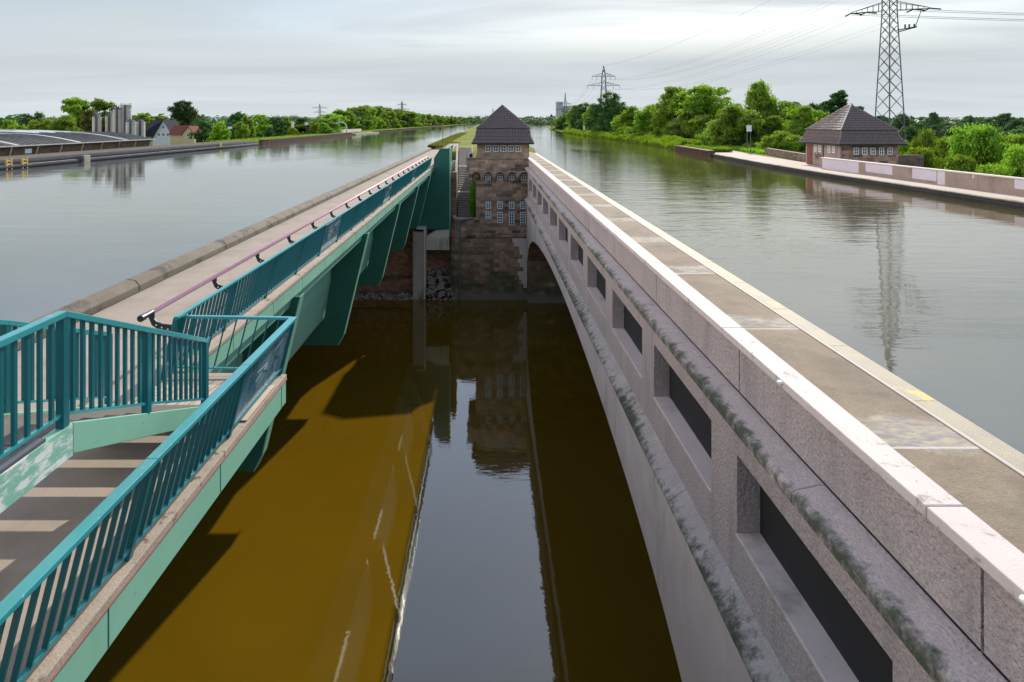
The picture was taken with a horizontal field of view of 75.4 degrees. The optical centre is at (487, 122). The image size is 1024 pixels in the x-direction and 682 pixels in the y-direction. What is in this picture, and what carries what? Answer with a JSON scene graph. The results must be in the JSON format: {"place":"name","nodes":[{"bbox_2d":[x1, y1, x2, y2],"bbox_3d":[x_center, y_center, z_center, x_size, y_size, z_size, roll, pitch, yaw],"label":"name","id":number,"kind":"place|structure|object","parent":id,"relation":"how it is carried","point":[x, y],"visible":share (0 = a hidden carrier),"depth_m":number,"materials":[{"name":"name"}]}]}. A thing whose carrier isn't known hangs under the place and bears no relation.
{"place":"outdoors","nodes":[
{"label":"outdoors","id":0,"kind":"place"},
{"bbox_2d":[0,404,206,513],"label":"beam","id":1,"kind":"structure","parent":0,"point":[27,466],"depth_m":6.67,"materials":[{"name":"metal"}]},
{"bbox_2d":[0,319,112,413],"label":"railing","id":2,"kind":"object","parent":1,"relation":"on","point":[7,326],"visible":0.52,"depth_m":8.65,"materials":[{"name":"metal"}]},
{"bbox_2d":[0,311,208,459],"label":"railing","id":3,"kind":"object","parent":1,"relation":"on","point":[65,321],"visible":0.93,"depth_m":6.96,"materials":[{"name":"metal"}]},
{"bbox_2d":[0,141,222,156],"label":"quay path","id":4,"kind":"structure","parent":0,"point":[101,149],"depth_m":98.78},
{"bbox_2d":[145,119,178,145],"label":"gabled house","id":5,"kind":"structure","parent":0,"point":[159,131],"depth_m":285.00,"materials":[{"name":"paint"}]},
{"bbox_2d":[169,125,203,144],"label":"gabled house","id":6,"kind":"structure","parent":0,"point":[178,134],"depth_m":268.00,"materials":[{"name":"beige paint"}]},
{"bbox_2d":[0,123,478,321],"bbox_3d":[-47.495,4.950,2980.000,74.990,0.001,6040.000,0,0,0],"label":"canal water","id":7,"kind":"structure","parent":0,"point":[70,233],"depth_m":41.00,"materials":[{"name":"liquid"}]},
{"bbox_2d":[259,132,351,144],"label":"sheet piling","id":8,"kind":"object","parent":7,"relation":"in","point":[282,140],"visible":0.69,"depth_m":177.60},
{"bbox_2d":[256,123,472,142],"bbox_3d":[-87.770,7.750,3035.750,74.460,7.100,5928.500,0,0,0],"label":"bank","id":9,"kind":"structure","parent":0,"point":[385,129],"depth_m":340.16,"materials":[{"name":"green plant"}]},
{"bbox_2d":[0,141,259,168],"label":"quay","id":10,"kind":"structure","parent":9,"relation":"on","point":[62,154],"depth_m":92.63,"materials":[{"name":"stone"}]},
{"bbox_2d":[0,141,258,169],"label":"fender pipe","id":11,"kind":"object","parent":10,"relation":"attached to","point":[112,155],"visible":0.98,"depth_m":90.53,"materials":[{"name":"metal"}]},
{"bbox_2d":[189,120,212,142],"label":"deciduous tree","id":12,"kind":"object","parent":9,"relation":"on","point":[202,135],"visible":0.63,"depth_m":203.13,"materials":[{"name":"green plant"}]},
{"bbox_2d":[205,120,231,141],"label":"deciduous tree","id":13,"kind":"object","parent":9,"relation":"on","point":[217,132],"visible":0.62,"depth_m":199.09,"materials":[{"name":"green plant"}]},
{"bbox_2d":[224,111,250,139],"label":"deciduous tree","id":14,"kind":"object","parent":9,"relation":"on","point":[237,116],"visible":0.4,"depth_m":234.35,"materials":[{"name":"green plant"}]},
{"bbox_2d":[233,121,250,138],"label":"deciduous tree","id":15,"kind":"object","parent":9,"relation":"on","point":[239,130],"visible":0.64,"depth_m":199.32,"materials":[{"name":"green plant"}]},
{"bbox_2d":[240,115,255,138],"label":"deciduous tree","id":16,"kind":"object","parent":9,"relation":"on","point":[247,120],"visible":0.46,"depth_m":249.19,"materials":[{"name":"green plant"}]},
{"bbox_2d":[251,114,270,137],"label":"deciduous tree","id":17,"kind":"object","parent":9,"relation":"on","point":[261,120],"visible":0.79,"depth_m":258.15,"materials":[{"name":"green plant"}]},
{"bbox_2d":[265,117,287,136],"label":"deciduous tree","id":18,"kind":"object","parent":9,"relation":"on","point":[279,124],"visible":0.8,"depth_m":238.20,"materials":[{"name":"green plant"}]},
{"bbox_2d":[210,127,415,141],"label":"tall grass","id":19,"kind":"structure","parent":9,"relation":"on","point":[250,139],"depth_m":194.59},
{"bbox_2d":[295,119,336,133],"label":"deciduous tree","id":20,"kind":"object","parent":9,"relation":"on","point":[303,125],"visible":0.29,"depth_m":265.39,"materials":[{"name":"green plant"}]},
{"bbox_2d":[316,122,333,133],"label":"deciduous tree","id":21,"kind":"object","parent":9,"relation":"on","point":[324,128],"visible":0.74,"depth_m":248.56,"materials":[{"name":"green plant"}]},
{"bbox_2d":[316,113,349,129],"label":"deciduous tree","id":22,"kind":"object","parent":9,"relation":"on","point":[327,116],"visible":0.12,"depth_m":309.85,"materials":[{"name":"green plant"}]},
{"bbox_2d":[332,108,360,128],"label":"deciduous tree","id":23,"kind":"object","parent":9,"relation":"on","point":[352,123],"visible":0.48,"depth_m":329.11,"materials":[{"name":"green plant"}]},
{"bbox_2d":[350,107,372,128],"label":"deciduous tree","id":24,"kind":"object","parent":9,"relation":"on","point":[367,122],"visible":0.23,"depth_m":370.78,"materials":[{"name":"green plant"}]},
{"bbox_2d":[362,106,379,129],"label":"deciduous tree","id":25,"kind":"object","parent":9,"relation":"on","point":[374,119],"visible":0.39,"depth_m":393.81,"materials":[{"name":"green plant"}]},
{"bbox_2d":[370,105,386,128],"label":"deciduous tree","id":26,"kind":"object","parent":9,"relation":"on","point":[377,114],"visible":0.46,"depth_m":425.97,"materials":[{"name":"green plant"}]},
{"bbox_2d":[386,111,401,127],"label":"deciduous tree","id":27,"kind":"object","parent":9,"relation":"on","point":[392,114],"visible":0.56,"depth_m":492.03,"materials":[{"name":"green plant"}]},
{"bbox_2d":[84,297,681,681],"bbox_3d":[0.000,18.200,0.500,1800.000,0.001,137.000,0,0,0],"label":"river","id":28,"kind":"structure","parent":0,"point":[427,490],"depth_m":29.25,"materials":[{"name":"liquid"}]},
{"bbox_2d":[353,267,455,300],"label":"rubble","id":29,"kind":"object","parent":28,"relation":"in","point":[431,279],"visible":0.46,"depth_m":68.83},
{"bbox_2d":[413,226,426,298],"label":"concrete pillar","id":30,"kind":"structure","parent":28,"relation":"in","point":[419,263],"depth_m":68.30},
{"bbox_2d":[427,132,465,146],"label":"tall grass","id":31,"kind":"structure","parent":0,"point":[443,142],"depth_m":143.61,"materials":[{"name":"green plant"}]},
{"bbox_2d":[468,181,475,216],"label":"tall grass","id":32,"kind":"structure","parent":0,"point":[472,196],"depth_m":73.69,"materials":[{"name":"green plant"}]},
{"bbox_2d":[433,124,535,217],"bbox_3d":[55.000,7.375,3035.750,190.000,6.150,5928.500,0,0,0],"label":"grass dike","id":33,"kind":"object","parent":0,"point":[466,139],"depth_m":129.71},
{"bbox_2d":[356,172,456,296],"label":"abutment wall","id":34,"kind":"structure","parent":33,"relation":"on","point":[398,276],"depth_m":70.60,"materials":[{"name":"stone"}]},
{"bbox_2d":[458,147,470,217],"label":"hillside steps","id":35,"kind":"structure","parent":33,"relation":"on","point":[464,183],"depth_m":83.70,"materials":[{"name":"stone"}]},
{"bbox_2d":[441,115,555,124],"bbox_3d":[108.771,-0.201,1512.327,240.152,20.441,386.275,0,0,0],"label":"woodland","id":36,"kind":"object","parent":33,"relation":"on","point":[537,121],"visible":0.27,"depth_m":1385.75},
{"bbox_2d":[0,0,1023,117],"label":"sky","id":37,"kind":"structure","parent":0,"point":[455,58],"materials":[{"name":"grey"}]},
{"bbox_2d":[548,126,801,161],"bbox_3d":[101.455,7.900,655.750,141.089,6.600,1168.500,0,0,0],"label":"bank","id":38,"kind":"structure","parent":0,"point":[733,150],"depth_m":95.66,"materials":[{"name":"grey concrete"}]},
{"bbox_2d":[569,102,589,128],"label":"deciduous tree","id":39,"kind":"object","parent":38,"relation":"on","point":[580,110],"visible":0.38,"depth_m":328.10,"materials":[{"name":"green plant"}]},
{"bbox_2d":[587,66,619,122],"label":"power pylon","id":40,"kind":"object","parent":38,"relation":"on","point":[601,85],"visible":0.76,"depth_m":261.63,"materials":[{"name":"grey metal"}]},
{"bbox_2d":[588,90,627,132],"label":"deciduous tree","id":41,"kind":"object","parent":38,"relation":"on","point":[611,109],"visible":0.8,"depth_m":232.29,"materials":[{"name":"green plant"}]},
{"bbox_2d":[613,105,640,131],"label":"deciduous tree","id":42,"kind":"object","parent":38,"relation":"on","point":[626,118],"visible":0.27,"depth_m":199.37,"materials":[{"name":"green plant"}]},
{"bbox_2d":[563,128,732,151],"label":"reeds","id":43,"kind":"object","parent":38,"relation":"on","point":[668,141],"visible":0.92,"depth_m":147.53,"materials":[{"name":"plant"}]},
{"bbox_2d":[622,104,673,135],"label":"deciduous tree","id":44,"kind":"object","parent":38,"relation":"on","point":[642,121],"visible":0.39,"depth_m":173.83,"materials":[{"name":"green plant"}]},
{"bbox_2d":[648,86,691,136],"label":"deciduous tree","id":45,"kind":"object","parent":38,"relation":"on","point":[663,112],"visible":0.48,"depth_m":164.03,"materials":[{"name":"green plant"}]},
{"bbox_2d":[662,113,696,139],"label":"deciduous tree","id":46,"kind":"object","parent":38,"relation":"on","point":[673,127],"visible":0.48,"depth_m":147.84,"materials":[{"name":"green plant"}]},
{"bbox_2d":[674,83,743,138],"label":"deciduous tree","id":47,"kind":"object","parent":38,"relation":"on","point":[703,101],"visible":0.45,"depth_m":148.18,"materials":[{"name":"green plant"}]},
{"bbox_2d":[705,144,764,153],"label":"tall grass","id":48,"kind":"structure","parent":38,"relation":"on","point":[753,149],"depth_m":105.13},
{"bbox_2d":[705,105,765,147],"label":"deciduous tree","id":49,"kind":"object","parent":38,"relation":"on","point":[730,123],"visible":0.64,"depth_m":116.75,"materials":[{"name":"green plant"}]},
{"bbox_2d":[736,124,763,145],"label":"deciduous tree","id":50,"kind":"object","parent":38,"relation":"on","point":[753,134],"visible":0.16,"depth_m":121.03,"materials":[{"name":"green plant"}]},
{"bbox_2d":[740,79,781,119],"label":"deciduous tree","id":51,"kind":"object","parent":38,"relation":"on","point":[760,99],"visible":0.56,"depth_m":127.93,"materials":[{"name":"green plant"}]},
{"bbox_2d":[755,131,802,151],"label":"bush","id":52,"kind":"object","parent":38,"relation":"on","point":[783,140],"visible":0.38,"depth_m":103.86,"materials":[{"name":"green plant"}]},
{"bbox_2d":[759,100,804,127],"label":"deciduous tree","id":53,"kind":"object","parent":38,"relation":"on","point":[784,107],"visible":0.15,"depth_m":126.65,"materials":[{"name":"green plant"}]},
{"bbox_2d":[765,148,805,161],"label":"boundary wall","id":54,"kind":"structure","parent":38,"relation":"on","point":[797,156],"depth_m":84.80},
{"bbox_2d":[782,120,815,151],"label":"deciduous tree","id":55,"kind":"object","parent":38,"relation":"on","point":[799,131],"visible":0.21,"depth_m":109.72,"materials":[{"name":"green plant"}]},
{"bbox_2d":[786,105,829,152],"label":"deciduous tree","id":56,"kind":"object","parent":38,"relation":"on","point":[802,113],"visible":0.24,"depth_m":111.03,"materials":[{"name":"green plant"}]},
{"bbox_2d":[798,104,907,164],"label":"canal house","id":57,"kind":"structure","parent":38,"relation":"on","point":[850,132],"depth_m":66.27,"materials":[{"name":"tile"}]},
{"bbox_2d":[898,155,923,166],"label":"boundary wall","id":58,"kind":"structure","parent":57,"relation":"attached to","point":[913,160],"depth_m":67.20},
{"bbox_2d":[845,0,940,140],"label":"power pylon","id":59,"kind":"object","parent":38,"relation":"on","point":[889,36],"visible":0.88,"depth_m":95.41,"materials":[{"name":"grey metal"}]},
{"bbox_2d":[528,125,1023,453],"bbox_3d":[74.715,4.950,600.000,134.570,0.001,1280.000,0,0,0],"label":"canal water","id":60,"kind":"structure","parent":0,"point":[922,292],"depth_m":25.22,"materials":[{"name":"liquid"}]},
{"bbox_2d":[674,145,714,156],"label":"sheet piling","id":61,"kind":"object","parent":60,"relation":"in","point":[704,152],"visible":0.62,"depth_m":104.02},
{"bbox_3d":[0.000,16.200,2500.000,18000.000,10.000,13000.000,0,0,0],"label":"ground","id":62,"kind":"structure","parent":0,"visible":0},
{"bbox_2d":[0,120,27,129],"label":"deciduous tree","id":63,"kind":"object","parent":62,"relation":"on","point":[9,124],"visible":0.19,"depth_m":139.46,"materials":[{"name":"green plant"}]},
{"bbox_2d":[14,111,49,129],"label":"deciduous tree","id":64,"kind":"object","parent":62,"relation":"on","point":[25,120],"visible":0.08,"depth_m":169.27,"materials":[{"name":"green plant"}]},
{"bbox_2d":[22,117,58,130],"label":"deciduous tree","id":65,"kind":"object","parent":62,"relation":"on","point":[33,125],"visible":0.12,"depth_m":144.64,"materials":[{"name":"green plant"}]},
{"bbox_2d":[49,115,81,131],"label":"deciduous tree","id":66,"kind":"object","parent":62,"relation":"on","point":[65,123],"visible":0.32,"depth_m":149.16,"materials":[{"name":"green plant"}]},
{"bbox_2d":[0,129,155,155],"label":"factory hall","id":67,"kind":"structure","parent":62,"relation":"on","point":[13,142],"depth_m":100.75,"materials":[{"name":"metal"}]},
{"bbox_2d":[57,97,101,131],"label":"deciduous tree","id":68,"kind":"object","parent":62,"relation":"on","point":[75,107],"visible":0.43,"depth_m":212.20,"materials":[{"name":"green plant"}]},
{"bbox_2d":[79,108,97,131],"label":"deciduous tree","id":69,"kind":"object","parent":62,"relation":"on","point":[86,120],"visible":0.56,"depth_m":164.48,"materials":[{"name":"green plant"}]},
{"bbox_2d":[92,112,101,131],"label":"silo","id":70,"kind":"object","parent":62,"relation":"on","point":[96,123],"visible":0.34,"depth_m":127.39,"materials":[{"name":"grey metal"}]},
{"bbox_2d":[89,98,118,131],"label":"deciduous tree","id":71,"kind":"object","parent":62,"relation":"on","point":[101,105],"visible":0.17,"depth_m":217.66,"materials":[{"name":"green plant"}]},
{"bbox_2d":[105,114,112,131],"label":"silo","id":72,"kind":"object","parent":62,"relation":"on","point":[108,123],"visible":0.2,"depth_m":129.32,"materials":[{"name":"grey metal"}]},
{"bbox_2d":[112,105,121,132],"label":"silo","id":73,"kind":"object","parent":62,"relation":"on","point":[117,119],"visible":0.41,"depth_m":126.31,"materials":[{"name":"grey metal"}]},
{"bbox_2d":[120,103,131,132],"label":"silo","id":74,"kind":"object","parent":62,"relation":"on","point":[126,111],"visible":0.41,"depth_m":127.03,"materials":[{"name":"grey metal"}]},
{"bbox_2d":[125,117,136,134],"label":"silo","id":75,"kind":"object","parent":62,"relation":"on","point":[131,126],"visible":0.32,"depth_m":123.22,"materials":[{"name":"grey metal"}]},
{"bbox_2d":[136,117,144,136],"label":"silo","id":76,"kind":"object","parent":62,"relation":"on","point":[140,127],"visible":0.33,"depth_m":125.38,"materials":[{"name":"grey metal"}]},
{"bbox_2d":[132,112,154,141],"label":"deciduous tree","id":77,"kind":"object","parent":62,"relation":"on","point":[147,116],"visible":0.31,"depth_m":297.87,"materials":[{"name":"green plant"}]},
{"bbox_2d":[4,113,316,132],"bbox_3d":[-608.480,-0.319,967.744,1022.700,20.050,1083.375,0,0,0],"label":"woodland","id":78,"kind":"object","parent":62,"relation":"on","point":[212,121],"visible":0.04,"depth_m":487.56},
{"bbox_2d":[167,99,199,125],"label":"deciduous tree","id":79,"kind":"object","parent":62,"relation":"on","point":[185,111],"visible":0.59,"depth_m":307.19,"materials":[{"name":"green plant"}]},
{"bbox_2d":[449,105,533,299],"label":"pump tower","id":80,"kind":"structure","parent":62,"relation":"on","point":[493,249],"depth_m":67.95,"materials":[{"name":"stone"}]},
{"bbox_2d":[426,229,449,249],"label":"bearing beam","id":81,"kind":"structure","parent":80,"relation":"attached to","point":[437,239],"depth_m":68.60,"materials":[{"name":"concrete"}]},
{"bbox_2d":[0,144,456,681],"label":"steel canal bridge","id":82,"kind":"structure","parent":81,"relation":"on","point":[40,521],"depth_m":13.48,"materials":[{"name":"metal"}]},
{"bbox_2d":[0,317,296,681],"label":"railing","id":83,"kind":"object","parent":82,"relation":"on","point":[227,403],"visible":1,"depth_m":6.89,"materials":[{"name":"teal metal"}]},
{"bbox_2d":[172,315,290,373],"bbox_3d":[-4.750,4.132,12.241,2.247,1.115,0.168,0,0,0],"label":"railing","id":84,"kind":"object","parent":82,"relation":"on","point":[215,317],"visible":0.6,"depth_m":12.23,"materials":[{"name":"metal"}]},
{"bbox_2d":[161,157,431,379],"bbox_3d":[-5.735,4.071,39.450,0.315,1.131,55.088,0,0,0],"label":"railing","id":85,"kind":"object","parent":82,"relation":"on","point":[271,273],"visible":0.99,"depth_m":18.03,"materials":[{"name":"teal metal"}]},
{"bbox_2d":[137,156,428,330],"bbox_3d":[-5.900,3.580,39.270,0.440,0.440,55.460,0,0,0],"label":"pipe rail","id":86,"kind":"object","parent":85,"relation":"attached to","point":[150,315],"visible":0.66,"depth_m":15.61,"materials":[{"name":"metal"}]},
{"bbox_2d":[679,114,712,139],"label":"deciduous tree","id":87,"kind":"object","parent":62,"relation":"on","point":[700,125],"visible":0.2,"depth_m":139.01,"materials":[{"name":"green plant"}]},
{"bbox_2d":[695,119,748,145],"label":"deciduous tree","id":88,"kind":"object","parent":62,"relation":"on","point":[704,137],"visible":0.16,"depth_m":125.07,"materials":[{"name":"green plant"}]},
{"bbox_2d":[755,115,789,146],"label":"deciduous tree","id":89,"kind":"object","parent":62,"relation":"on","point":[771,124],"visible":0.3,"depth_m":117.14,"materials":[{"name":"green plant"}]},
{"bbox_2d":[524,152,1023,681],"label":"masonry canal bridge","id":90,"kind":"structure","parent":62,"relation":"on","point":[832,508],"depth_m":10.39,"materials":[{"name":"stone"}]},
{"bbox_2d":[820,98,838,113],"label":"poplar tree","id":91,"kind":"object","parent":62,"relation":"on","point":[828,106],"visible":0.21,"depth_m":169.22,"materials":[{"name":"green plant"}]},
{"bbox_2d":[829,89,851,109],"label":"poplar tree","id":92,"kind":"object","parent":62,"relation":"on","point":[840,96],"visible":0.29,"depth_m":169.21,"materials":[{"name":"green plant"}]},
{"bbox_2d":[712,154,1023,209],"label":"quay","id":93,"kind":"structure","parent":62,"relation":"on","point":[1010,203],"depth_m":48.85,"materials":[{"name":"concrete"}]},
{"bbox_2d":[715,151,1023,200],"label":"towpath","id":94,"kind":"structure","parent":93,"relation":"on","point":[783,162],"depth_m":56.65,"materials":[{"name":"concrete"}]},
{"bbox_2d":[820,157,1023,195],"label":"parapet wall","id":95,"kind":"structure","parent":93,"relation":"on","point":[994,183],"depth_m":48.98,"materials":[{"name":"paint"}]},
{"bbox_2d":[891,113,916,130],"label":"deciduous tree","id":96,"kind":"object","parent":62,"relation":"on","point":[897,123],"visible":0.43,"depth_m":247.91,"materials":[{"name":"green plant"}]},
{"bbox_2d":[899,126,919,142],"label":"deciduous tree","id":97,"kind":"object","parent":62,"relation":"on","point":[911,132],"visible":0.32,"depth_m":158.89,"materials":[{"name":"green plant"}]},
{"bbox_2d":[904,145,941,168],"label":"bush","id":98,"kind":"object","parent":62,"relation":"on","point":[929,157],"visible":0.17,"depth_m":71.16,"materials":[{"name":"green plant"}]},
{"bbox_2d":[910,126,944,168],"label":"bush","id":99,"kind":"object","parent":62,"relation":"on","point":[925,138],"visible":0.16,"depth_m":83.75,"materials":[{"name":"green plant"}]},
{"bbox_2d":[925,111,943,128],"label":"deciduous tree","id":100,"kind":"object","parent":62,"relation":"on","point":[933,118],"visible":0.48,"depth_m":258.77,"materials":[{"name":"green plant"}]},
{"bbox_2d":[930,121,953,136],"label":"deciduous tree","id":101,"kind":"object","parent":62,"relation":"on","point":[944,125],"visible":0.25,"depth_m":209.61,"materials":[{"name":"green plant"}]},
{"bbox_2d":[935,135,952,168],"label":"bush","id":102,"kind":"object","parent":62,"relation":"on","point":[943,144],"visible":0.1,"depth_m":87.89,"materials":[{"name":"green plant"}]},
{"bbox_2d":[880,115,1023,125],"bbox_3d":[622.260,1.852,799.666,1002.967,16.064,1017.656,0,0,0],"label":"woodland","id":103,"kind":"object","parent":62,"relation":"on","point":[945,119],"visible":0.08,"depth_m":338.93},
{"bbox_2d":[944,152,981,172],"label":"bush","id":104,"kind":"object","parent":62,"relation":"on","point":[962,162],"visible":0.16,"depth_m":65.61,"materials":[{"name":"green plant"}]},
{"bbox_2d":[939,123,1011,172],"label":"bush","id":105,"kind":"object","parent":62,"relation":"on","point":[983,140],"visible":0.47,"depth_m":76.56,"materials":[{"name":"green plant"}]},
{"bbox_2d":[974,162,1016,175],"bbox_3d":[43.896,8.067,58.133,4.782,9.279,4.639,0,0,25],"label":"bush","id":106,"kind":"object","parent":62,"relation":"on","point":[996,169],"visible":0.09,"depth_m":57.00,"materials":[{"name":"green plant"}]},
{"bbox_2d":[990,113,1015,129],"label":"deciduous tree","id":107,"kind":"object","parent":62,"relation":"on","point":[1002,120],"visible":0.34,"depth_m":229.19,"materials":[{"name":"green plant"}]},
{"bbox_2d":[997,143,1023,177],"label":"bush","id":108,"kind":"object","parent":62,"relation":"on","point":[1013,155],"visible":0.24,"depth_m":61.77,"materials":[{"name":"green plant"}]},
{"bbox_2d":[999,132,1023,149],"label":"bush","id":109,"kind":"object","parent":62,"relation":"on","point":[1011,138],"visible":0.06,"depth_m":90.74,"materials":[{"name":"green plant"}]},
{"bbox_2d":[999,119,1023,133],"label":"deciduous tree","id":110,"kind":"object","parent":62,"relation":"on","point":[1015,123],"visible":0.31,"depth_m":200.00,"materials":[{"name":"green plant"}]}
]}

